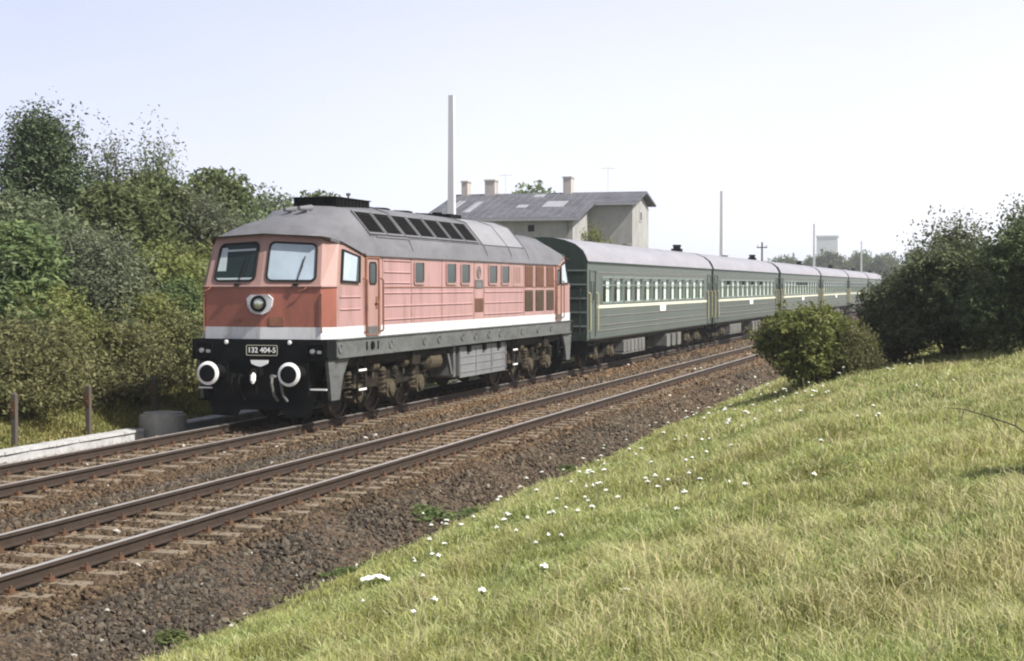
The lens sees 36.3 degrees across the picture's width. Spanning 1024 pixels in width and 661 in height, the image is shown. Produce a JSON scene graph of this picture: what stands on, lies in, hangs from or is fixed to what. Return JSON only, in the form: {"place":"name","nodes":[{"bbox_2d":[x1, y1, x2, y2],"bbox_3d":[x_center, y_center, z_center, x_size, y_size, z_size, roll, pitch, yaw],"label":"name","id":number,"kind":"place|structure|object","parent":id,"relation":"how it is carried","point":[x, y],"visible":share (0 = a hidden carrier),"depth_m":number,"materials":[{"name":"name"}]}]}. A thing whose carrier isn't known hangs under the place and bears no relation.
{"place":"outdoors","nodes":[
{"label":"outdoors","id":0,"kind":"place"},
{"bbox_2d":[0,428,143,463],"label":"cable duct","id":1,"kind":"object","parent":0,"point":[26,452],"visible":0.97,"depth_m":29.93,"materials":[{"name":"concrete"}]},
{"bbox_2d":[0,330,1023,660],"bbox_3d":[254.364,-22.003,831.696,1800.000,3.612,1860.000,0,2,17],"label":"ground","id":2,"kind":"structure","parent":0,"point":[340,588],"depth_m":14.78,"materials":[{"name":"plant"}]},
{"bbox_2d":[10,392,17,446],"bbox_3d":[-9.289,1.768,29.125,0.100,1.250,0.135,0,2,17],"label":"fence post","id":3,"kind":"object","parent":2,"relation":"on","point":[14,415],"visible":0.91,"depth_m":29.10,"materials":[{"name":"brown wood"}]},
{"bbox_2d":[0,250,35,305],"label":"bank bush","id":4,"kind":"object","parent":2,"relation":"on","point":[10,261],"visible":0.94,"depth_m":33.90,"materials":[{"name":"green plant"}]},
{"bbox_2d":[0,336,86,414],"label":"bank bush","id":5,"kind":"object","parent":2,"relation":"on","point":[28,393],"visible":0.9,"depth_m":30.78,"materials":[{"name":"green plant"}]},
{"bbox_2d":[0,218,87,329],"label":"bank bush","id":6,"kind":"object","parent":2,"relation":"on","point":[34,254],"visible":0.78,"depth_m":34.83,"materials":[{"name":"green plant"}]},
{"bbox_2d":[0,305,97,405],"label":"bank bush","id":7,"kind":"object","parent":2,"relation":"on","point":[10,334],"visible":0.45,"depth_m":31.55,"materials":[{"name":"green plant"}]},
{"bbox_2d":[0,176,107,244],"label":"bank bush","id":8,"kind":"object","parent":2,"relation":"on","point":[17,206],"visible":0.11,"depth_m":38.45,"materials":[{"name":"green plant"}]},
{"bbox_2d":[0,86,110,229],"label":"tall tree","id":9,"kind":"object","parent":2,"relation":"on","point":[43,147],"visible":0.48,"depth_m":41.96,"materials":[{"name":"green plant"}]},
{"bbox_2d":[0,302,125,402],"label":"bank bush","id":10,"kind":"object","parent":2,"relation":"on","point":[81,346],"visible":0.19,"depth_m":33.09,"materials":[{"name":"green plant"}]},
{"bbox_2d":[5,280,127,361],"bbox_3d":[-10.413,0.001,35.086,3.909,2.330,3.264,1,2,26],"label":"bank bush","id":11,"kind":"object","parent":2,"relation":"on","point":[64,301],"visible":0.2,"depth_m":34.92,"materials":[{"name":"green plant"}]},
{"bbox_2d":[85,384,91,434],"bbox_3d":[-8.558,1.701,31.515,0.100,1.250,0.135,0,2,17],"label":"fence post","id":12,"kind":"object","parent":2,"relation":"on","point":[88,407],"visible":0.91,"depth_m":31.50,"materials":[{"name":"brown wood"}]},
{"bbox_2d":[38,208,169,326],"bbox_3d":[-10.122,-1.069,37.784,4.417,3.819,4.017,-1,2,-25],"label":"bank bush","id":13,"kind":"object","parent":2,"relation":"on","point":[96,265],"visible":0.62,"depth_m":37.14,"materials":[{"name":"green plant"}]},
{"bbox_2d":[63,361,159,405],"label":"bank bush","id":14,"kind":"object","parent":2,"relation":"on","point":[123,385],"visible":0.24,"depth_m":33.98,"materials":[{"name":"green plant"}]},
{"bbox_2d":[75,108,156,190],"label":"thin tree","id":15,"kind":"object","parent":2,"relation":"on","point":[116,171],"visible":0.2,"depth_m":46.10,"materials":[{"name":"green plant"}]},
{"bbox_2d":[66,179,192,273],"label":"bank bush","id":16,"kind":"object","parent":2,"relation":"on","point":[139,211],"visible":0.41,"depth_m":41.56,"materials":[{"name":"green plant"}]},
{"bbox_2d":[85,281,184,354],"bbox_3d":[-9.473,-0.066,38.374,3.909,2.485,3.264,1,2,33],"label":"bank bush","id":17,"kind":"object","parent":2,"relation":"on","point":[153,312],"visible":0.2,"depth_m":37.56,"materials":[{"name":"green plant"}]},
{"bbox_2d":[83,307,196,399],"bbox_3d":[-9.040,0.762,35.728,3.152,2.623,3.490,1,2,35],"label":"bank bush","id":18,"kind":"object","parent":2,"relation":"on","point":[142,352],"visible":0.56,"depth_m":35.27,"materials":[{"name":"green plant"}]},
{"bbox_2d":[151,376,156,410],"bbox_3d":[-7.798,1.622,34.000,0.100,1.250,0.135,0,2,17],"label":"fence post","id":19,"kind":"object","parent":2,"relation":"on","point":[154,392],"visible":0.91,"depth_m":33.97,"materials":[{"name":"brown wood"}]},
{"bbox_2d":[119,104,200,189],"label":"thin tree","id":20,"kind":"object","parent":2,"relation":"on","point":[160,163],"visible":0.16,"depth_m":47.82,"materials":[{"name":"green plant"}]},
{"bbox_2d":[138,411,186,437],"bbox_3d":[-7.408,2.078,33.133,1.014,0.701,1.014,0,2,17],"label":"concrete drum","id":21,"kind":"object","parent":2,"relation":"on","point":[155,423],"visible":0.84,"depth_m":32.71,"materials":[{"name":"grey concrete"}]},
{"bbox_2d":[114,167,211,257],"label":"bank bush","id":22,"kind":"object","parent":2,"relation":"on","point":[155,181],"visible":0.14,"depth_m":45.20,"materials":[{"name":"green plant"}]},
{"bbox_2d":[125,237,210,323],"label":"bank bush","id":23,"kind":"object","parent":2,"relation":"on","point":[172,265],"visible":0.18,"depth_m":40.29,"materials":[{"name":"green plant"}]},
{"bbox_2d":[140,293,202,385],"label":"bank bush","id":24,"kind":"object","parent":2,"relation":"on","point":[191,329],"visible":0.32,"depth_m":37.74,"materials":[{"name":"green plant"}]},
{"bbox_2d":[152,275,202,333],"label":"bank bush","id":25,"kind":"object","parent":2,"relation":"on","point":[193,297],"visible":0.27,"depth_m":39.71,"materials":[{"name":"green plant"}]},
{"bbox_2d":[171,230,230,269],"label":"bank bush","id":26,"kind":"object","parent":2,"relation":"on","point":[208,250],"visible":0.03,"depth_m":43.86,"materials":[{"name":"green plant"}]},
{"bbox_2d":[159,183,255,256],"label":"bank bush","id":27,"kind":"object","parent":2,"relation":"on","point":[216,220],"visible":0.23,"depth_m":45.23,"materials":[{"name":"green plant"}]},
{"bbox_2d":[181,165,272,228],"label":"bank bush","id":28,"kind":"object","parent":2,"relation":"on","point":[232,188],"visible":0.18,"depth_m":49.84,"materials":[{"name":"green plant"}]},
{"bbox_2d":[224,200,267,229],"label":"bank bush","id":29,"kind":"object","parent":2,"relation":"on","point":[247,218],"depth_m":49.54,"materials":[{"name":"green plant"}]},
{"bbox_2d":[251,181,292,219],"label":"bank bush","id":30,"kind":"object","parent":2,"relation":"on","point":[268,206],"visible":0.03,"depth_m":54.02,"materials":[{"name":"green plant"}]},
{"bbox_2d":[279,189,340,206],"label":"bank bush","id":31,"kind":"object","parent":2,"relation":"on","point":[318,193],"visible":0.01,"depth_m":56.09,"materials":[{"name":"green plant"}]},
{"bbox_2d":[0,312,859,660],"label":"ballast bed","id":32,"kind":"object","parent":2,"relation":"on","point":[34,656],"visible":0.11,"depth_m":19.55,"materials":[{"name":"gravel"}]},
{"bbox_2d":[2,490,44,499],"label":"sleeper","id":33,"kind":"object","parent":32,"relation":"on","point":[18,494],"visible":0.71,"depth_m":21.82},
{"bbox_2d":[0,585,55,601],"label":"sleeper","id":34,"kind":"object","parent":32,"relation":"on","point":[11,591],"visible":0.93,"depth_m":14.87,"materials":[{"name":"beige concrete"}]},
{"bbox_2d":[28,573,93,587],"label":"sleeper","id":35,"kind":"object","parent":32,"relation":"on","point":[50,579],"visible":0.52,"depth_m":15.47,"materials":[{"name":"beige concrete"}]},
{"bbox_2d":[0,470,121,482],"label":"sleeper","id":36,"kind":"object","parent":32,"relation":"on","point":[93,477],"visible":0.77,"depth_m":23.82,"materials":[{"name":"brown wood"}]},
{"bbox_2d":[0,563,128,576],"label":"sleeper","id":37,"kind":"object","parent":32,"relation":"on","point":[86,567],"visible":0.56,"depth_m":16.09,"materials":[{"name":"beige concrete"}]},
{"bbox_2d":[12,466,144,476],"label":"sleeper","id":38,"kind":"object","parent":32,"relation":"on","point":[117,472],"visible":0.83,"depth_m":24.59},
{"bbox_2d":[0,545,160,565],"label":"sleeper","id":39,"kind":"object","parent":32,"relation":"on","point":[120,558],"visible":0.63,"depth_m":16.85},
{"bbox_2d":[13,537,189,555],"bbox_3d":[-4.856,2.490,17.621,2.600,0.265,0.260,0,2,16],"label":"sleeper","id":40,"kind":"object","parent":32,"relation":"on","point":[148,548],"visible":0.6,"depth_m":17.48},
{"bbox_2d":[41,462,164,473],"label":"sleeper","id":41,"kind":"object","parent":32,"relation":"on","point":[56,465],"visible":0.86,"depth_m":25.20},
{"bbox_2d":[60,457,185,468],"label":"sleeper","id":42,"kind":"object","parent":32,"relation":"on","point":[159,464],"visible":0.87,"depth_m":25.57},
{"bbox_2d":[47,528,215,546],"bbox_3d":[-4.679,2.470,18.242,2.600,0.265,0.260,0,2,17],"label":"sleeper","id":43,"kind":"object","parent":32,"relation":"on","point":[177,539],"visible":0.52,"depth_m":18.17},
{"bbox_2d":[82,454,203,464],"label":"sleeper","id":44,"kind":"object","parent":32,"relation":"on","point":[176,460],"visible":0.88,"depth_m":26.37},
{"bbox_2d":[73,520,243,537],"bbox_3d":[-4.461,2.454,18.856,2.600,0.265,0.260,0,2,16],"label":"sleeper","id":45,"kind":"object","parent":32,"relation":"on","point":[96,525],"visible":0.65,"depth_m":18.79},
{"bbox_2d":[103,450,220,459],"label":"sleeper","id":46,"kind":"object","parent":32,"relation":"on","point":[194,456],"visible":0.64,"depth_m":26.85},
{"bbox_2d":[143,625,192,644],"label":"weed clump","id":47,"kind":"object","parent":32,"relation":"on","point":[175,636],"visible":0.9,"depth_m":14.61,"materials":[{"name":"green plant"}]},
{"bbox_2d":[99,513,264,530],"bbox_3d":[-4.295,2.434,19.462,2.600,0.265,0.260,1,2,18],"label":"sleeper","id":48,"kind":"object","parent":32,"relation":"on","point":[123,518],"visible":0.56,"depth_m":19.40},
{"bbox_2d":[130,506,286,522],"bbox_3d":[-4.130,2.417,20.081,2.600,0.265,0.260,0,2,17],"label":"sleeper","id":49,"kind":"object","parent":32,"relation":"on","point":[252,515],"visible":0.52,"depth_m":20.00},
{"bbox_2d":[156,500,309,514],"bbox_3d":[-3.894,2.402,20.680,2.600,0.265,0.260,0,2,17],"label":"sleeper","id":50,"kind":"object","parent":32,"relation":"on","point":[277,509],"visible":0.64,"depth_m":20.61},
{"bbox_2d":[187,403,320,430],"bbox_3d":[-5.885,1.992,38.627,0.423,0.240,9.700,0,2,17],"label":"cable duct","id":51,"kind":"object","parent":32,"relation":"on","point":[207,421],"visible":0.2,"depth_m":35.67,"materials":[{"name":"concrete"}]},
{"bbox_2d":[178,494,329,508],"bbox_3d":[-3.723,2.384,21.299,2.600,0.265,0.260,0,2,16],"label":"sleeper","id":52,"kind":"object","parent":32,"relation":"on","point":[298,502],"visible":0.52,"depth_m":21.20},
{"bbox_2d":[204,488,344,502],"bbox_3d":[-3.538,2.365,21.926,2.600,0.265,0.260,1,2,18],"label":"sleeper","id":53,"kind":"object","parent":32,"relation":"on","point":[317,496],"visible":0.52,"depth_m":21.89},
{"bbox_2d":[223,482,366,495],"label":"sleeper","id":54,"kind":"object","parent":32,"relation":"on","point":[336,490],"visible":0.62,"depth_m":22.45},
{"bbox_2d":[246,477,380,489],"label":"sleeper","id":55,"kind":"object","parent":32,"relation":"on","point":[350,486],"visible":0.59,"depth_m":23.07,"materials":[{"name":"brown wood"}]},
{"bbox_2d":[262,472,396,484],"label":"sleeper","id":56,"kind":"object","parent":32,"relation":"on","point":[367,479],"visible":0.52,"depth_m":23.70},
{"bbox_2d":[315,563,361,578],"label":"weed clump","id":57,"kind":"object","parent":32,"relation":"on","point":[338,572],"visible":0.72,"depth_m":17.95,"materials":[{"name":"green plant"}]},
{"bbox_2d":[281,468,411,479],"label":"sleeper","id":58,"kind":"object","parent":32,"relation":"on","point":[296,472],"visible":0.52,"depth_m":24.23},
{"bbox_2d":[302,463,425,474],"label":"sleeper","id":59,"kind":"object","parent":32,"relation":"on","point":[399,470],"visible":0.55,"depth_m":24.89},
{"bbox_2d":[317,459,440,469],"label":"sleeper","id":60,"kind":"object","parent":32,"relation":"on","point":[330,461],"visible":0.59,"depth_m":25.58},
{"bbox_2d":[333,455,454,466],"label":"sleeper","id":61,"kind":"object","parent":32,"relation":"on","point":[344,458],"visible":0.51,"depth_m":26.13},
{"bbox_2d":[362,448,478,457],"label":"sleeper","id":62,"kind":"object","parent":32,"relation":"on","point":[373,450],"visible":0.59,"depth_m":27.33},
{"bbox_2d":[0,311,854,475],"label":"rail","id":63,"kind":"object","parent":32,"relation":"on","point":[36,463],"visible":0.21,"depth_m":29.96,"materials":[{"name":"brown metal"}]},
{"bbox_2d":[191,193,573,418],"bbox_3d":[-2.263,-0.773,40.030,3.237,4.872,19.966,0,2,17],"label":"diesel locomotive","id":64,"kind":"object","parent":63,"relation":"on","point":[333,305],"visible":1,"depth_m":33.01,"materials":[{"name":"red paint"}]},
{"bbox_2d":[340,249,360,282],"bbox_3d":[-3.305,-1.302,31.638,0.150,0.687,1.010,0,2,17],"label":"cab side window","id":65,"kind":"structure","parent":64,"relation":"in","point":[350,272],"depth_m":31.61,"materials":[{"name":"clear glass"}]},
{"bbox_2d":[365,256,379,335],"bbox_3d":[-2.924,-0.732,32.759,0.097,1.660,0.760,0,2,17],"label":"door","id":66,"kind":"structure","parent":64,"relation":"in","point":[372,263],"depth_m":32.78,"materials":[{"name":"red paint"}]},
{"bbox_2d":[413,261,424,284],"bbox_3d":[-2.117,-1.311,35.446,0.060,0.545,0.680,0,2,17],"label":"engine room window","id":67,"kind":"structure","parent":64,"relation":"in","point":[418,266],"depth_m":35.41,"materials":[{"name":"grey glass"}]},
{"bbox_2d":[446,262,456,284],"bbox_3d":[-1.474,-1.371,37.549,0.060,0.545,0.740,0,2,17],"label":"engine room window","id":68,"kind":"structure","parent":64,"relation":"in","point":[451,267],"depth_m":37.57,"materials":[{"name":"grey glass"}]},
{"bbox_2d":[460,263,470,284],"bbox_3d":[-1.163,-1.400,38.567,0.060,0.545,0.710,0,2,17],"label":"engine room window","id":69,"kind":"structure","parent":64,"relation":"in","point":[465,268],"depth_m":38.57,"materials":[{"name":"grey glass"}]},
{"bbox_2d":[488,264,497,284],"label":"engine room window","id":70,"kind":"structure","parent":64,"relation":"in","point":[492,268],"depth_m":40.68,"materials":[{"name":"grey glass"}]},
{"bbox_2d":[501,264,509,284],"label":"engine room window","id":71,"kind":"structure","parent":64,"relation":"in","point":[505,269],"depth_m":41.76,"materials":[{"name":"grey glass"}]},
{"bbox_2d":[555,265,561,320],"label":"door","id":72,"kind":"structure","parent":64,"relation":"in","point":[557,267],"depth_m":46.90,"materials":[{"name":"red paint"}]},
{"bbox_2d":[534,237,712,368],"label":"passenger coach","id":73,"kind":"object","parent":63,"relation":"on","point":[626,298],"visible":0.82,"depth_m":56.73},
{"bbox_2d":[588,270,598,338],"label":"door","id":74,"kind":"structure","parent":73,"relation":"in","point":[592,284],"depth_m":50.81,"materials":[{"name":"green paint"}]},
{"bbox_2d":[602,276,612,303],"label":"window","id":75,"kind":"structure","parent":73,"relation":"in","point":[606,278],"depth_m":53.31,"materials":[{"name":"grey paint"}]},
{"bbox_2d":[613,276,622,302],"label":"window","id":76,"kind":"structure","parent":73,"relation":"in","point":[619,280],"depth_m":54.87,"materials":[{"name":"white glass"}]},
{"bbox_2d":[624,277,632,302],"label":"window","id":77,"kind":"structure","parent":73,"relation":"in","point":[627,279],"depth_m":56.41,"materials":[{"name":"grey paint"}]},
{"bbox_2d":[634,277,642,301],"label":"window","id":78,"kind":"structure","parent":73,"relation":"in","point":[639,280],"depth_m":58.00,"materials":[{"name":"white glass"}]},
{"bbox_2d":[707,275,712,322],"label":"door","id":79,"kind":"structure","parent":73,"relation":"in","point":[708,283],"depth_m":72.02,"materials":[{"name":"green paint"}]},
{"bbox_2d":[681,253,778,343],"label":"passenger coach","id":80,"kind":"object","parent":63,"relation":"on","point":[745,291],"visible":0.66,"depth_m":81.37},
{"bbox_2d":[714,275,719,321],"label":"door","id":81,"kind":"structure","parent":80,"relation":"in","point":[716,290],"depth_m":73.88,"materials":[{"name":"green paint"}]},
{"bbox_2d":[765,261,820,324],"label":"passenger coach","id":82,"kind":"object","parent":63,"relation":"on","point":[798,281],"visible":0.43,"depth_m":105.64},
{"bbox_2d":[810,265,848,312],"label":"passenger coach","id":83,"kind":"object","parent":63,"relation":"on","point":[834,287],"visible":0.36,"depth_m":131.18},
{"bbox_2d":[839,268,867,314],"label":"passenger coach","id":84,"kind":"object","parent":63,"relation":"on","point":[856,280],"visible":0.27,"depth_m":150.90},
{"bbox_2d":[858,270,881,307],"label":"passenger coach","id":85,"kind":"object","parent":63,"relation":"on","point":[872,277],"visible":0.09,"depth_m":175.26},
{"bbox_2d":[0,313,856,497],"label":"rail","id":86,"kind":"object","parent":32,"relation":"on","point":[23,486],"visible":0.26,"depth_m":29.81,"materials":[{"name":"brown metal"}]},
{"bbox_2d":[376,444,489,454],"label":"sleeper","id":87,"kind":"object","parent":32,"relation":"on","point":[465,450],"visible":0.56,"depth_m":28.01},
{"bbox_2d":[409,503,462,522],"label":"weed clump","id":88,"kind":"object","parent":32,"relation":"on","point":[432,511],"visible":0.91,"depth_m":21.93,"materials":[{"name":"green plant"}]},
{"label":"sleeper","id":89,"kind":"object","parent":32,"relation":"on","visible":0},
{"bbox_2d":[0,325,855,593],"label":"rail","id":90,"kind":"object","parent":89,"relation":"on","point":[27,576],"visible":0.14,"depth_m":20.36,"materials":[{"name":"brown metal"}]},
{"bbox_2d":[0,319,857,548],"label":"rail","id":91,"kind":"object","parent":89,"relation":"on","point":[46,529],"visible":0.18,"depth_m":23.68,"materials":[{"name":"brown metal"}]},
{"bbox_2d":[448,95,459,382],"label":"catenary mast","id":92,"kind":"object","parent":2,"relation":"on","point":[451,164],"visible":0.29,"depth_m":51.41,"materials":[{"name":"metal"}]},
{"bbox_2d":[511,180,555,193],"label":"back tree","id":93,"kind":"object","parent":2,"relation":"on","point":[539,187],"depth_m":155.10,"materials":[{"name":"green plant"}]},
{"bbox_2d":[429,168,655,247],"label":"station house","id":94,"kind":"structure","parent":2,"relation":"on","point":[620,217],"depth_m":100.82,"materials":[{"name":"grey paint"}]},
{"bbox_2d":[580,221,612,243],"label":"wall tree","id":95,"kind":"object","parent":2,"relation":"on","point":[592,236],"visible":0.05,"depth_m":94.75,"materials":[{"name":"green plant"}]},
{"bbox_2d":[719,191,722,255],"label":"catenary mast","id":96,"kind":"object","parent":2,"relation":"on","point":[721,226],"visible":0.18,"depth_m":103.21,"materials":[{"name":"metal"}]},
{"bbox_2d":[767,252,799,263],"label":"distant tree","id":97,"kind":"object","parent":2,"relation":"on","point":[788,260],"visible":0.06,"depth_m":369.51,"materials":[{"name":"green plant"}]},
{"bbox_2d":[742,299,859,384],"bbox_3d":[5.988,0.379,32.121,2.562,2.063,3.100,0,2,0],"label":"bush","id":98,"kind":"object","parent":2,"relation":"on","point":[803,341],"visible":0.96,"depth_m":31.42,"materials":[{"name":"green plant"}]},
{"bbox_2d":[816,235,839,257],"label":"distant tower","id":99,"kind":"structure","parent":2,"relation":"on","point":[828,242],"depth_m":772.40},
{"bbox_2d":[811,248,858,270],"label":"distant tree","id":100,"kind":"object","parent":2,"relation":"on","point":[835,260],"visible":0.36,"depth_m":369.51,"materials":[{"name":"green plant"}]},
{"bbox_2d":[846,249,871,271],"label":"distant tree","id":101,"kind":"object","parent":2,"relation":"on","point":[865,258],"visible":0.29,"depth_m":378.21,"materials":[{"name":"green plant"}]},
{"bbox_2d":[829,316,891,376],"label":"shrub","id":102,"kind":"object","parent":2,"relation":"on","point":[863,353],"visible":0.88,"depth_m":31.71,"materials":[{"name":"green plant"}]},
{"bbox_2d":[863,250,903,278],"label":"distant tree","id":103,"kind":"object","parent":2,"relation":"on","point":[883,263],"visible":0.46,"depth_m":368.42,"materials":[{"name":"green plant"}]},
{"bbox_2d":[848,259,929,364],"bbox_3d":[8.569,-0.311,34.513,2.023,2.558,2.016,-1,2,-36],"label":"dark bush","id":104,"kind":"object","parent":2,"relation":"on","point":[896,350],"visible":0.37,"depth_m":34.14,"materials":[{"name":"green plant"}]},
{"bbox_2d":[887,204,991,334],"bbox_3d":[9.651,-1.095,34.616,2.635,3.428,2.779,1,2,27],"label":"pale bush","id":105,"kind":"object","parent":2,"relation":"on","point":[946,239],"visible":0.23,"depth_m":34.53,"materials":[{"name":"green plant"}]},
{"bbox_2d":[873,232,1021,355],"bbox_3d":[9.248,-0.682,32.641,2.992,2.783,3.100,-1,2,-17],"label":"dark bush","id":106,"kind":"object","parent":2,"relation":"on","point":[931,285],"visible":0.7,"depth_m":32.49,"materials":[{"name":"green plant"}]},
{"bbox_2d":[930,211,1023,352],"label":"dark bush","id":107,"kind":"object","parent":2,"relation":"on","point":[1005,313],"visible":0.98,"depth_m":29.87,"materials":[{"name":"green plant"}]},
{"bbox_2d":[944,406,1023,440],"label":"dead branch","id":108,"kind":"object","parent":2,"relation":"on","point":[1020,429],"visible":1,"depth_m":14.55,"materials":[{"name":"brown wood"}]},
{"bbox_2d":[965,240,1021,345],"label":"dark bush","id":109,"kind":"object","parent":2,"relation":"on","point":[999,286],"visible":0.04,"depth_m":33.12,"materials":[{"name":"green plant"}]},
{"bbox_2d":[979,189,1023,302],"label":"pale bush","id":110,"kind":"object","parent":2,"relation":"on","point":[1017,210],"visible":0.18,"depth_m":31.26,"materials":[{"name":"green plant"}]},
{"bbox_2d":[0,0,1023,264],"label":"sky","id":111,"kind":"structure","parent":0,"point":[849,119],"materials":[{"name":"white"}]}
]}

